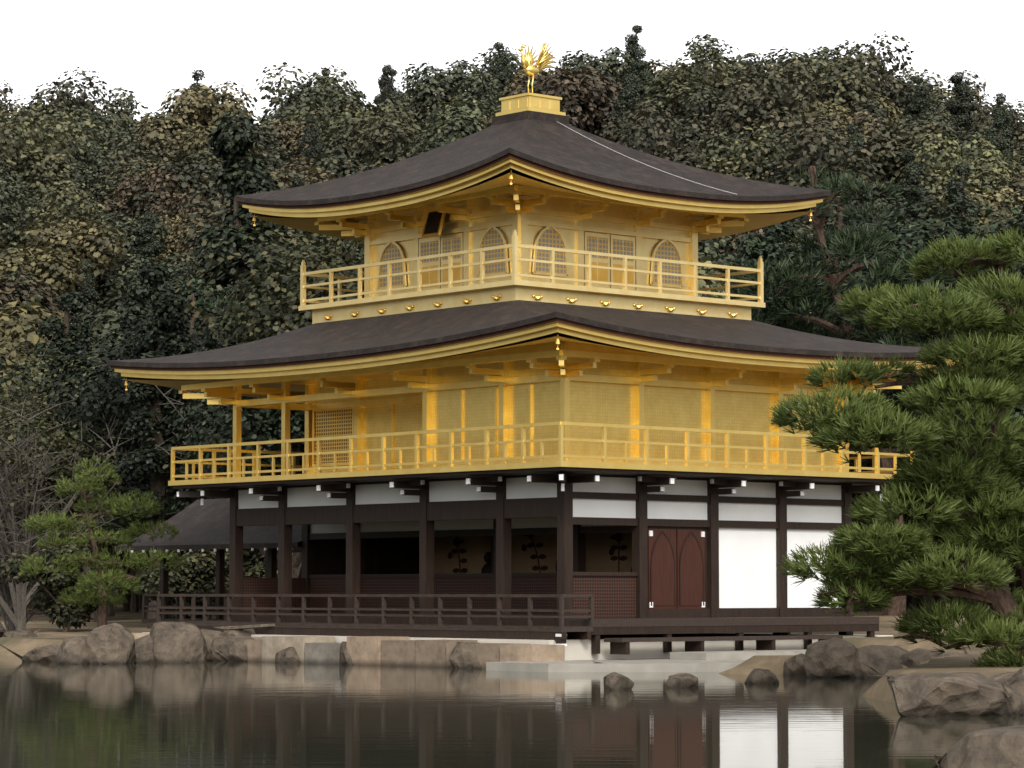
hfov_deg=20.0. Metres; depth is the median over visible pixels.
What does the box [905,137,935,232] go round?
hill tree
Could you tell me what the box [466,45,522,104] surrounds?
hill tree
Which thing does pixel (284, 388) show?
gold pavilion frame
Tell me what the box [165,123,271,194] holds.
hill tree
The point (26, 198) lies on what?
hill tree
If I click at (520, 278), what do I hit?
gold pavilion storey
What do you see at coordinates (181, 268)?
hill tree
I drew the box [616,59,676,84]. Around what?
hill tree
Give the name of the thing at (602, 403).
pavilion gold leaf walls
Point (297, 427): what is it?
wood tree
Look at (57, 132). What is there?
hill tree
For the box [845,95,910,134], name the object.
hill tree
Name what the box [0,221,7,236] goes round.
hill tree
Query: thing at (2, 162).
hill tree
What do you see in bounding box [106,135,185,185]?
hill tree
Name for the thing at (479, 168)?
pavilion roof edge boards
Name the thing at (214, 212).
hill tree
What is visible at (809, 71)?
hill tree
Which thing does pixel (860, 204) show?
hill tree
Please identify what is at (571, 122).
hill tree
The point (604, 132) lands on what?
hill tree
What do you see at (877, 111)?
hill tree
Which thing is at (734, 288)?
wood tree
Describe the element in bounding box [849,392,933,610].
wood tree
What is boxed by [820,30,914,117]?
hill tree
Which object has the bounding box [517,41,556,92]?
phoenix finial
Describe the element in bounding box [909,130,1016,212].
hill tree
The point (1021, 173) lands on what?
hill tree
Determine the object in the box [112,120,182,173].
hill tree
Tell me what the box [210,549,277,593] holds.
shrub
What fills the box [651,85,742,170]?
hill tree
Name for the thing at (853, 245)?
wood tree
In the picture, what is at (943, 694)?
shore rocks
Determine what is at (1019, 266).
wood tree
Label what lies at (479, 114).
hill tree
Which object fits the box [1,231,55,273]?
hill tree
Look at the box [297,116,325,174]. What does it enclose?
hill tree
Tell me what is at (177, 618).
sosei deck
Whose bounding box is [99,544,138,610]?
wood tree
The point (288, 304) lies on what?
wood tree
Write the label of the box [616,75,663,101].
hill tree
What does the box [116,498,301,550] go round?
sosei roof shingles
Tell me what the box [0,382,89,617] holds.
wood tree
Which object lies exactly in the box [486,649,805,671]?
stone terrace
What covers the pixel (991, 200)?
hill tree
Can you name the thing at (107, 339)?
wood tree
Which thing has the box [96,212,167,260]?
hill tree
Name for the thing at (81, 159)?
hill tree
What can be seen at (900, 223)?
hill tree
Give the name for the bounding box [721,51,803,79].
hill tree
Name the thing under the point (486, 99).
hill tree
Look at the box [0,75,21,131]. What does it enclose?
hill tree
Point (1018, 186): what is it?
hill tree
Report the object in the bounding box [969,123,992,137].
hill tree
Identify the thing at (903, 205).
hill tree
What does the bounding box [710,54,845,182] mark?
hill tree
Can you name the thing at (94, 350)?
wood tree
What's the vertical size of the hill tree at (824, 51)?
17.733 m
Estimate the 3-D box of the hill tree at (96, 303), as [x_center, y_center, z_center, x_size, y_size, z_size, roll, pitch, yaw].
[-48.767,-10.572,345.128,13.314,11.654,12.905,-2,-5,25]
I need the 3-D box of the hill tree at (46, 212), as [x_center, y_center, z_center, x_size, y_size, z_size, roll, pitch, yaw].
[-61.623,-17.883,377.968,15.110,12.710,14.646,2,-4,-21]
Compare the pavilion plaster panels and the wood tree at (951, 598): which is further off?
the wood tree at (951, 598)
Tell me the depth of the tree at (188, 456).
91.01 m
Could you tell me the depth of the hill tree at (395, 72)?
472.33 m
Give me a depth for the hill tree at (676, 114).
435.94 m
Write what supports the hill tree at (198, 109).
on the terrain ground
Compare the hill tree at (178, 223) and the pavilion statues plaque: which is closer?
the pavilion statues plaque
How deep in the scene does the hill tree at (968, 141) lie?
397.31 m
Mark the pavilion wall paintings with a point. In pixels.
(617, 537)
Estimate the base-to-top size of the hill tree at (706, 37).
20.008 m
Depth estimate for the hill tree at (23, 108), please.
486.19 m
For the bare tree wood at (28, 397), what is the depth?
118.74 m
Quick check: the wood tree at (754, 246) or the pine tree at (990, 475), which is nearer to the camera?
the pine tree at (990, 475)
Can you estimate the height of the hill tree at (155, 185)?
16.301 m
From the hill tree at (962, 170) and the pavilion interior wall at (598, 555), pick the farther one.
the hill tree at (962, 170)
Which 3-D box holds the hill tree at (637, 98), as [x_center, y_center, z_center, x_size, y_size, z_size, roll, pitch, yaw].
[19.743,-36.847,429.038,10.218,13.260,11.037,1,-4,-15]
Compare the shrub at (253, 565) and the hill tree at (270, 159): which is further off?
the hill tree at (270, 159)
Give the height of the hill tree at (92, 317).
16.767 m
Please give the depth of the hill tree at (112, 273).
340.96 m
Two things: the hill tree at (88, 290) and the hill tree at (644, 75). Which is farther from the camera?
the hill tree at (644, 75)
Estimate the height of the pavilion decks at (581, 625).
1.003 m
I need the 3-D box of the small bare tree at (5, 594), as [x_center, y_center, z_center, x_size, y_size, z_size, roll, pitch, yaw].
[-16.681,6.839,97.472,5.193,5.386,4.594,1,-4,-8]
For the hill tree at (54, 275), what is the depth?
318.35 m
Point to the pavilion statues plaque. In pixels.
(433, 222)
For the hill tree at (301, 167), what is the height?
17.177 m
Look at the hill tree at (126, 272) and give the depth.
330.54 m
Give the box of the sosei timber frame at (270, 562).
[160,541,301,618]
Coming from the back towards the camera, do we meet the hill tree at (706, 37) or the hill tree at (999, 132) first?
the hill tree at (706, 37)
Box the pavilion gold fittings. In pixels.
[124,174,962,389]
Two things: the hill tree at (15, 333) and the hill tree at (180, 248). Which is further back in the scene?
the hill tree at (180, 248)
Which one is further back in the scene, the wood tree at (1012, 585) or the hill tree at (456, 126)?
the hill tree at (456, 126)
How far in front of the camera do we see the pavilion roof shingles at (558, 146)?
67.14 m
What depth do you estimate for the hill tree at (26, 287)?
308.86 m
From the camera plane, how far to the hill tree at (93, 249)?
330.89 m
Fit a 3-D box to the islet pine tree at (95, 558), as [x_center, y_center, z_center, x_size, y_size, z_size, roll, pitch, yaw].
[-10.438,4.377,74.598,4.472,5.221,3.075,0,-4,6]
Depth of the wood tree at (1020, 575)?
133.96 m
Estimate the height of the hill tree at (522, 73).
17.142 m
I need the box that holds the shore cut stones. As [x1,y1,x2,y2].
[132,633,564,668]
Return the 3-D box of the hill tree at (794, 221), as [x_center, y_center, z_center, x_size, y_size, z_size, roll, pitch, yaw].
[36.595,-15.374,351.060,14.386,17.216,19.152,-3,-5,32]
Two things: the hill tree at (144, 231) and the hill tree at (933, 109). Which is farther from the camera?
the hill tree at (933, 109)
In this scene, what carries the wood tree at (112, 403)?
on the terrain ground
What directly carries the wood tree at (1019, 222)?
on the terrain ground
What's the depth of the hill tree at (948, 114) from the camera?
452.71 m
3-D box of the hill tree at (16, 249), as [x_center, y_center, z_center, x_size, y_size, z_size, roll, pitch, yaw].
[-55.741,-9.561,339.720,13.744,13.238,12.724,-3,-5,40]
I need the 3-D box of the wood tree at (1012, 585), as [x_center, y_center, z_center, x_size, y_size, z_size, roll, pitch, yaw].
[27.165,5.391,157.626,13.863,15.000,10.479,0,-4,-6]
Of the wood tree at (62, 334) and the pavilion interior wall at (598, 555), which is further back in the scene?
the wood tree at (62, 334)
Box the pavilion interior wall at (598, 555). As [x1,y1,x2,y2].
[434,533,631,573]
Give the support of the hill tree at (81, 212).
on the terrain ground
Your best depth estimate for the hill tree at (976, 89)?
460.50 m
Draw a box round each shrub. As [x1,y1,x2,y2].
[0,529,127,631]
[133,526,228,618]
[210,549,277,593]
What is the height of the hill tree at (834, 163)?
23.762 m
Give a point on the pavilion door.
(663, 579)
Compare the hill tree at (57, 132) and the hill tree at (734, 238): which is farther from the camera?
the hill tree at (57, 132)
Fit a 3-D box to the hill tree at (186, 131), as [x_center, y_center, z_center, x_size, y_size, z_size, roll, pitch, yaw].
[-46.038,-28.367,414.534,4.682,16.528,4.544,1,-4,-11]
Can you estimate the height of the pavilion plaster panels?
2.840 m
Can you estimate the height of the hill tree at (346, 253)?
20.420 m
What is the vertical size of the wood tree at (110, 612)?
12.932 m
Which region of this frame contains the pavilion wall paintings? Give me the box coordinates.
[448,533,626,573]
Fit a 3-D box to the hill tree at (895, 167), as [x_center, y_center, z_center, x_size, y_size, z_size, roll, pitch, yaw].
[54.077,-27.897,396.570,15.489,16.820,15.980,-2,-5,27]
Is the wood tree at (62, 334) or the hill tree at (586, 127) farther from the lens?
the hill tree at (586, 127)
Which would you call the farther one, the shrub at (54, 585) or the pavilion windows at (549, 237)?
the shrub at (54, 585)
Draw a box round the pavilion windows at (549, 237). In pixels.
[380,228,680,287]
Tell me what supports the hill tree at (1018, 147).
on the terrain ground
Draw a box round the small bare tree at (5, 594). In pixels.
[0,507,73,630]
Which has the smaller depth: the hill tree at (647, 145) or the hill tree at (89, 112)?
the hill tree at (647, 145)
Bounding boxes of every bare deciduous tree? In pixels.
[0,392,164,629]
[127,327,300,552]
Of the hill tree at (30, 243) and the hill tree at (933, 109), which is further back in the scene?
the hill tree at (933, 109)
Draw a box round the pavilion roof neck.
[492,110,568,124]
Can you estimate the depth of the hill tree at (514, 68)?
507.02 m
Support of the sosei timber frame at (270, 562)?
on the terrain ground
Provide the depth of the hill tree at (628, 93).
400.08 m
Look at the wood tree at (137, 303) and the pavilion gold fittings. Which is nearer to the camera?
the pavilion gold fittings
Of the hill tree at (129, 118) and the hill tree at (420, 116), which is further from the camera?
the hill tree at (129, 118)
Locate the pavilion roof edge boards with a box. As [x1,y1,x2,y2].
[109,153,975,370]
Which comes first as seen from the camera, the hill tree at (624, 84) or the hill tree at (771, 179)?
the hill tree at (771, 179)
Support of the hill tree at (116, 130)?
on the terrain ground
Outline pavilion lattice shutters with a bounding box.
[243,576,635,618]
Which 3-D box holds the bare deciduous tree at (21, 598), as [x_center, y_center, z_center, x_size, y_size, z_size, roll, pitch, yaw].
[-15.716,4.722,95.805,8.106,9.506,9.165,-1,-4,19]
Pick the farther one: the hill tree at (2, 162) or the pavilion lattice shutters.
the hill tree at (2, 162)
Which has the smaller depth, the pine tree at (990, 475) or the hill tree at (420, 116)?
the pine tree at (990, 475)
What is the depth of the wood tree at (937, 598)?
182.91 m
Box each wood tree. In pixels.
[0,340,170,621]
[0,357,7,399]
[0,357,114,615]
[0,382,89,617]
[26,300,222,382]
[35,292,106,619]
[38,302,277,553]
[60,294,247,602]
[83,323,141,373]
[99,491,207,553]
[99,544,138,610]
[114,261,206,628]
[116,271,161,343]
[116,542,148,612]
[120,318,212,559]
[138,316,151,609]
[160,325,304,577]
[172,144,440,421]
[174,278,215,590]
[180,110,306,348]
[217,279,251,300]
[426,138,455,151]
[704,165,1023,615]
[724,228,790,319]
[730,271,758,312]
[763,221,822,316]
[790,199,905,326]
[805,271,1015,608]
[808,179,1023,611]
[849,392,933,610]
[852,300,1023,600]
[906,564,916,605]
[908,505,932,607]
[918,587,928,608]
[932,564,943,603]
[936,286,1023,608]
[964,205,1023,528]
[1006,190,1023,284]
[1009,549,1015,593]
[1014,545,1023,604]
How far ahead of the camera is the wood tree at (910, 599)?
147.27 m
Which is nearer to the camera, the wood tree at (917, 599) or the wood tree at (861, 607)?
the wood tree at (861, 607)
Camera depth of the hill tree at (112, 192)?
386.49 m
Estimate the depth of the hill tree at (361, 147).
404.04 m
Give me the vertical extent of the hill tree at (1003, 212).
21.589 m
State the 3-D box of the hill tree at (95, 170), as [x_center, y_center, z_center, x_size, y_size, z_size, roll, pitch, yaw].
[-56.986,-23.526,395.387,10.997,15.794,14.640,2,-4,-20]
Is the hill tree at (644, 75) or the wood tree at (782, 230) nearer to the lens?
the wood tree at (782, 230)
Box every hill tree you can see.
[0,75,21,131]
[0,85,24,125]
[0,104,85,203]
[0,157,34,202]
[0,173,65,248]
[0,191,21,213]
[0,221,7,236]
[0,242,85,307]
[0,244,77,290]
[0,272,91,337]
[0,274,74,334]
[0,301,103,382]
[0,347,27,396]
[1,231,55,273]
[3,215,127,306]
[6,94,85,122]
[6,100,109,204]
[6,181,55,223]
[7,178,113,247]
[14,196,98,220]
[20,308,137,382]
[22,67,132,131]
[25,106,107,141]
[25,135,111,200]
[27,118,85,143]
[33,341,51,384]
[52,306,87,316]
[59,154,120,208]
[70,310,117,338]
[72,254,130,308]
[73,117,161,175]
[73,259,100,315]
[78,158,157,217]
[92,164,202,225]
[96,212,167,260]
[96,213,126,308]
[96,276,195,308]
[98,252,199,322]
[100,87,148,126]
[105,111,166,130]
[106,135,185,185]
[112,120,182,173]
[119,150,225,285]
[131,212,171,271]
[134,80,262,158]
[140,193,219,252]
[153,220,207,278]
[156,211,202,276]
[163,262,190,295]
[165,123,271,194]
[176,128,197,193]
[180,161,309,272]
[189,69,207,124]
[244,125,299,173]
[255,62,365,121]
[257,74,373,130]
[257,119,328,170]
[260,116,295,164]
[269,167,337,189]
[270,155,364,186]
[284,93,380,155]
[285,173,317,244]
[286,240,351,296]
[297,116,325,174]
[297,241,363,303]
[306,149,373,181]
[307,92,420,161]
[315,234,355,256]
[316,69,332,85]
[328,115,425,170]
[366,100,425,142]
[373,64,396,107]
[375,69,403,106]
[389,77,461,112]
[401,59,481,139]
[404,87,453,133]
[406,103,486,157]
[419,102,487,133]
[424,110,438,136]
[431,96,500,125]
[450,70,525,122]
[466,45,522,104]
[467,53,524,91]
[482,105,583,129]
[486,42,515,112]
[498,68,568,97]
[501,67,611,134]
[535,66,653,140]
[555,56,589,69]
[558,47,634,88]
[595,96,705,167]
[610,72,643,138]
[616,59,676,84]
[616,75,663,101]
[620,106,726,169]
[621,25,650,85]
[632,92,673,121]
[634,60,657,97]
[642,45,762,122]
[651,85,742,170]
[653,71,681,93]
[658,34,744,92]
[664,107,708,129]
[678,115,742,162]
[691,123,788,185]
[698,236,772,296]
[698,256,724,298]
[701,228,764,270]
[704,130,793,185]
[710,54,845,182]
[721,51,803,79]
[721,59,809,94]
[743,115,889,223]
[762,46,843,76]
[762,198,863,247]
[763,159,785,183]
[763,186,865,233]
[763,225,871,266]
[777,47,891,122]
[789,98,866,152]
[792,109,895,173]
[795,67,835,98]
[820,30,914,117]
[820,210,913,275]
[842,117,963,204]
[842,123,869,179]
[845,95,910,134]
[848,100,924,189]
[851,219,917,241]
[852,189,909,226]
[869,116,1002,183]
[884,76,946,122]
[889,112,946,135]
[889,148,930,235]
[889,153,975,206]
[892,203,917,241]
[893,65,942,101]
[904,76,933,122]
[905,83,966,135]
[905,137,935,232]
[907,69,992,134]
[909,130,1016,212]
[914,168,1014,237]
[927,185,1023,242]
[933,163,982,243]
[943,72,979,144]
[963,97,1022,134]
[964,99,1023,154]
[966,192,1022,238]
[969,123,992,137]
[970,208,1016,233]
[974,149,1023,178]
[984,93,1015,162]
[989,166,1023,192]
[989,176,1023,210]
[1007,138,1023,162]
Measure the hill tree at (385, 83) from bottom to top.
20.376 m
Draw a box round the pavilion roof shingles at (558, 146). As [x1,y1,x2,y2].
[107,119,978,367]
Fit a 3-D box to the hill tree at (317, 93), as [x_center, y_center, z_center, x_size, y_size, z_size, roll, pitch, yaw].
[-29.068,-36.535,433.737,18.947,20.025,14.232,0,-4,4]
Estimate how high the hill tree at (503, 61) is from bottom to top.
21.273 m
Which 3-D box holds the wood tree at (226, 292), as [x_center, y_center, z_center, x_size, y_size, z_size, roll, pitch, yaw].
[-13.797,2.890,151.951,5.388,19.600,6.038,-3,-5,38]
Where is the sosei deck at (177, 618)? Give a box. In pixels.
[142,594,224,622]
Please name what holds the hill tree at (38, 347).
on the terrain ground
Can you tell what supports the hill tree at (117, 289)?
on the terrain ground
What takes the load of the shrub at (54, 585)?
on the terrain ground
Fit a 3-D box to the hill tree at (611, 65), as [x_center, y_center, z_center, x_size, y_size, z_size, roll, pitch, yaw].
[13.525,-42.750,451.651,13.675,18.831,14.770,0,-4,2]
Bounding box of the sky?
[0,0,1023,132]
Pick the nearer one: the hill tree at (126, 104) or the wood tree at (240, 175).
the wood tree at (240, 175)
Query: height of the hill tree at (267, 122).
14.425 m
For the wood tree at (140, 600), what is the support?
on the terrain ground
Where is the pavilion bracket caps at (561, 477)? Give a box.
[177,474,882,645]
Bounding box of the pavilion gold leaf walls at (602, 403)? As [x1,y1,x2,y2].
[313,357,839,472]
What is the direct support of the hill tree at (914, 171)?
on the terrain ground
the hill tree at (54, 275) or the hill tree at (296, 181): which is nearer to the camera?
the hill tree at (54, 275)
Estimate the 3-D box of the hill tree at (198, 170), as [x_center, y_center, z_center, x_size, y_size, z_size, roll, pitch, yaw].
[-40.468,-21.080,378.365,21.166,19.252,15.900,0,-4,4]
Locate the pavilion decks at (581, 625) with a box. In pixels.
[155,594,878,641]
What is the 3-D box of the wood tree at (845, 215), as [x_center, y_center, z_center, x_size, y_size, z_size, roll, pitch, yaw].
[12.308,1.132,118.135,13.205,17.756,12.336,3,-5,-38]
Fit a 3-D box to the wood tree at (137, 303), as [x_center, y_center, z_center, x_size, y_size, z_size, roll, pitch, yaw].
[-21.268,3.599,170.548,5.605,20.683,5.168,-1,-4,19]
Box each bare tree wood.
[0,339,119,620]
[2,315,149,610]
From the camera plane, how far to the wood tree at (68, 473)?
116.33 m
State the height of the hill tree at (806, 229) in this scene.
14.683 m
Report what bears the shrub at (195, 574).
on the terrain ground
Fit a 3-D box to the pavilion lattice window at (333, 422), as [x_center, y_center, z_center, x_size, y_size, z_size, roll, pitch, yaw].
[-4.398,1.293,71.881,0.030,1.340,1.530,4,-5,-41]
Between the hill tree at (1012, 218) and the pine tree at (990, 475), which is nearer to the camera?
the pine tree at (990, 475)
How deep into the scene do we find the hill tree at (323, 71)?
455.24 m
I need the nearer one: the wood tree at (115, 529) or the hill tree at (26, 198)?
the wood tree at (115, 529)
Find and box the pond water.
[0,655,1023,767]
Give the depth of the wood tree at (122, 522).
103.33 m
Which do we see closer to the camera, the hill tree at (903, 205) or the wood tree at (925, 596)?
the wood tree at (925, 596)
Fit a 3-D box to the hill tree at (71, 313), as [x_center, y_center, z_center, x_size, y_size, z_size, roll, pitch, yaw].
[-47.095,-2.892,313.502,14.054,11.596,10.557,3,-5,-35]
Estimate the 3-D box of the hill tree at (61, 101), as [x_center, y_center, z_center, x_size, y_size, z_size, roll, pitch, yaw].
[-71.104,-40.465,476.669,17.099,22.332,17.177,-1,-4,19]
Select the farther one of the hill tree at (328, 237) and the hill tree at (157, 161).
the hill tree at (157, 161)
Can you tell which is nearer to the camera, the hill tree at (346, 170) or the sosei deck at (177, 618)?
the sosei deck at (177, 618)
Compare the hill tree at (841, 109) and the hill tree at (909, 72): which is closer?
the hill tree at (841, 109)
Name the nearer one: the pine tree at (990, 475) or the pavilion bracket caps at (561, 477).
the pine tree at (990, 475)
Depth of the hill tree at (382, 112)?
418.03 m
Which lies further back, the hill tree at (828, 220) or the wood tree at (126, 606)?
the hill tree at (828, 220)
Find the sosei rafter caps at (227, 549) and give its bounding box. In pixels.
[119,547,292,554]
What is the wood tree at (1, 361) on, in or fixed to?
on the terrain ground
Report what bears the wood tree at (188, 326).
on the terrain ground
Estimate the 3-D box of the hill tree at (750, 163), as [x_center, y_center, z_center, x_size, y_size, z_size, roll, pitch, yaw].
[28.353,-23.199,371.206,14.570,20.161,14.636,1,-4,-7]
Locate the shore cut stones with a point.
(385, 650)
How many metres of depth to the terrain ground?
65.72 m
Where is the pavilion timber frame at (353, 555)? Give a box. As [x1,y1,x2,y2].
[173,467,890,654]
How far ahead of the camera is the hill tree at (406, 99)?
454.06 m
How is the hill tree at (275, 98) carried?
on the terrain ground
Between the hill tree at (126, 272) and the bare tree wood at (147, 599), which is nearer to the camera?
the bare tree wood at (147, 599)
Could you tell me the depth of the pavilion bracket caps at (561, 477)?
64.35 m
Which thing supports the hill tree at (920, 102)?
on the terrain ground
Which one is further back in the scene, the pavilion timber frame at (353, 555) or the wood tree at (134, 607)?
the wood tree at (134, 607)
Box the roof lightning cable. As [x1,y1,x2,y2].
[558,122,736,194]
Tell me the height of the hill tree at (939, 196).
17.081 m
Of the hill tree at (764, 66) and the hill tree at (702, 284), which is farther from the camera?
the hill tree at (764, 66)
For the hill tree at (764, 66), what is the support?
on the terrain ground
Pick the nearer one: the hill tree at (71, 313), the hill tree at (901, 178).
the hill tree at (71, 313)
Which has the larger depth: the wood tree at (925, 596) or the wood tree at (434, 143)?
the wood tree at (925, 596)
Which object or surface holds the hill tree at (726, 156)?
on the terrain ground
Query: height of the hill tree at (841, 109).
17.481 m
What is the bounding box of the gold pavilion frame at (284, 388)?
[112,92,964,485]
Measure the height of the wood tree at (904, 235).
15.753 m
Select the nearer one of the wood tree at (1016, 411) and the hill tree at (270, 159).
the wood tree at (1016, 411)
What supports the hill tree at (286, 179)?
on the terrain ground
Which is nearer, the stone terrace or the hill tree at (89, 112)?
the stone terrace
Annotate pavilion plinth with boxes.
[142,632,892,659]
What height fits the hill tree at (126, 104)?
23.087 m
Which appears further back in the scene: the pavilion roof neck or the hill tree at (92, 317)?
the hill tree at (92, 317)
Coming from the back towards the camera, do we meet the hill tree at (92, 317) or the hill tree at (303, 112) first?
the hill tree at (303, 112)
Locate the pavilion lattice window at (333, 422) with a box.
[315,408,351,463]
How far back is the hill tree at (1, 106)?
448.69 m
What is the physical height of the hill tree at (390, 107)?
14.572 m
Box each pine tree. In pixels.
[19,455,189,626]
[767,226,1023,666]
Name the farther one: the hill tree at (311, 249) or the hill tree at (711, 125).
the hill tree at (711, 125)
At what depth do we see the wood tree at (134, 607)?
143.27 m
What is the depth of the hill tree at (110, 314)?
249.67 m
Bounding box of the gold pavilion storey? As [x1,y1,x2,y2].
[298,192,764,323]
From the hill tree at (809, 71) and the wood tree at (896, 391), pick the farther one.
the hill tree at (809, 71)
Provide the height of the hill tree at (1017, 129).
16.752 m
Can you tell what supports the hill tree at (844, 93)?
on the terrain ground
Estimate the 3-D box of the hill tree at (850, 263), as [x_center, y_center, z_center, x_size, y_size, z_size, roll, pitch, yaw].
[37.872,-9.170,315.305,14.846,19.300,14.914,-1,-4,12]
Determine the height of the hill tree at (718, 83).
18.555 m
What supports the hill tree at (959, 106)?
on the terrain ground
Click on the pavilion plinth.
(578, 649)
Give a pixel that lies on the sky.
(149, 49)
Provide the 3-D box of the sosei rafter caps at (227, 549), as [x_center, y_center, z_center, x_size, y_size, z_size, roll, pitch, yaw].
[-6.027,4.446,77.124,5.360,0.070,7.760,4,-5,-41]
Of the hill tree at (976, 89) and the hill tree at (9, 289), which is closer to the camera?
the hill tree at (9, 289)
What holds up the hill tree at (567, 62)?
on the terrain ground
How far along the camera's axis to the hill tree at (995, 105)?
480.01 m
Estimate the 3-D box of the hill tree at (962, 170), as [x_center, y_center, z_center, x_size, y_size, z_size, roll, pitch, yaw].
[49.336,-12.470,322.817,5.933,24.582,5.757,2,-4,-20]
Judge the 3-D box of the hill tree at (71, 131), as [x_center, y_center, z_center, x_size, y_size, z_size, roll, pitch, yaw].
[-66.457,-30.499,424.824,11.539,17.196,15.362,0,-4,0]
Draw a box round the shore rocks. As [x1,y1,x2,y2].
[0,621,1023,767]
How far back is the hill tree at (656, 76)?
478.68 m
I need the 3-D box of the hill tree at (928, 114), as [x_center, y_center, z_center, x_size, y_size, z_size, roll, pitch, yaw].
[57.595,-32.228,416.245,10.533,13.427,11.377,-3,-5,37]
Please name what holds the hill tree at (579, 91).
on the terrain ground
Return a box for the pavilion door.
[648,529,704,608]
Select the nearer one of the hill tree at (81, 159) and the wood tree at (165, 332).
the wood tree at (165, 332)
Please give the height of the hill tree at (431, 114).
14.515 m
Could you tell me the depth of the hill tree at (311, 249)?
300.33 m
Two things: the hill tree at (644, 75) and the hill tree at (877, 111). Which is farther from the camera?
the hill tree at (644, 75)
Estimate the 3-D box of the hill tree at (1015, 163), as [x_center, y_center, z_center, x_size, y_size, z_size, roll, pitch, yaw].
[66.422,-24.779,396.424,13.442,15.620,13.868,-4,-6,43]
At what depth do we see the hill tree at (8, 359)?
205.47 m
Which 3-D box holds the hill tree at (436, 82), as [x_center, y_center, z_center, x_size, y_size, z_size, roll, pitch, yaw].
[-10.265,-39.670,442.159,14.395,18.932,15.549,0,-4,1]
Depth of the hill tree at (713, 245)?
313.59 m
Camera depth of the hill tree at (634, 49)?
461.08 m
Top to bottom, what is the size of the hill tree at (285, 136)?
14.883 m
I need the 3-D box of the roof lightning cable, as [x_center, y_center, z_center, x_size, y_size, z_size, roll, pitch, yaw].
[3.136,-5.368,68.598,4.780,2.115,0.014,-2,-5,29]
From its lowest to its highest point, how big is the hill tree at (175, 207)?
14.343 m
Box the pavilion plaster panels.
[238,477,840,607]
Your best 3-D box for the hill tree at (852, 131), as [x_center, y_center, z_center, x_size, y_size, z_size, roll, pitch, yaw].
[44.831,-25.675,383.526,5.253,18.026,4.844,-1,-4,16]
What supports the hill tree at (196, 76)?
on the terrain ground
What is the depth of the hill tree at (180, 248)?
357.42 m
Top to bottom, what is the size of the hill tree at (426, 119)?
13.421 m
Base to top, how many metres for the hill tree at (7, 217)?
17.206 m
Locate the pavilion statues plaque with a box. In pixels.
[424,211,631,572]
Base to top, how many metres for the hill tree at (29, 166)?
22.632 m
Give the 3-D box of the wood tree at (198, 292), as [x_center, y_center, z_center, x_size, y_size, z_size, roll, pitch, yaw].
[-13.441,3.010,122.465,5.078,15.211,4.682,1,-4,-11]
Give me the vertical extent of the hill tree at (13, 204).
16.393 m
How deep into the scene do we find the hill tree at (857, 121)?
398.17 m
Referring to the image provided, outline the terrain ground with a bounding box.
[0,172,1022,702]

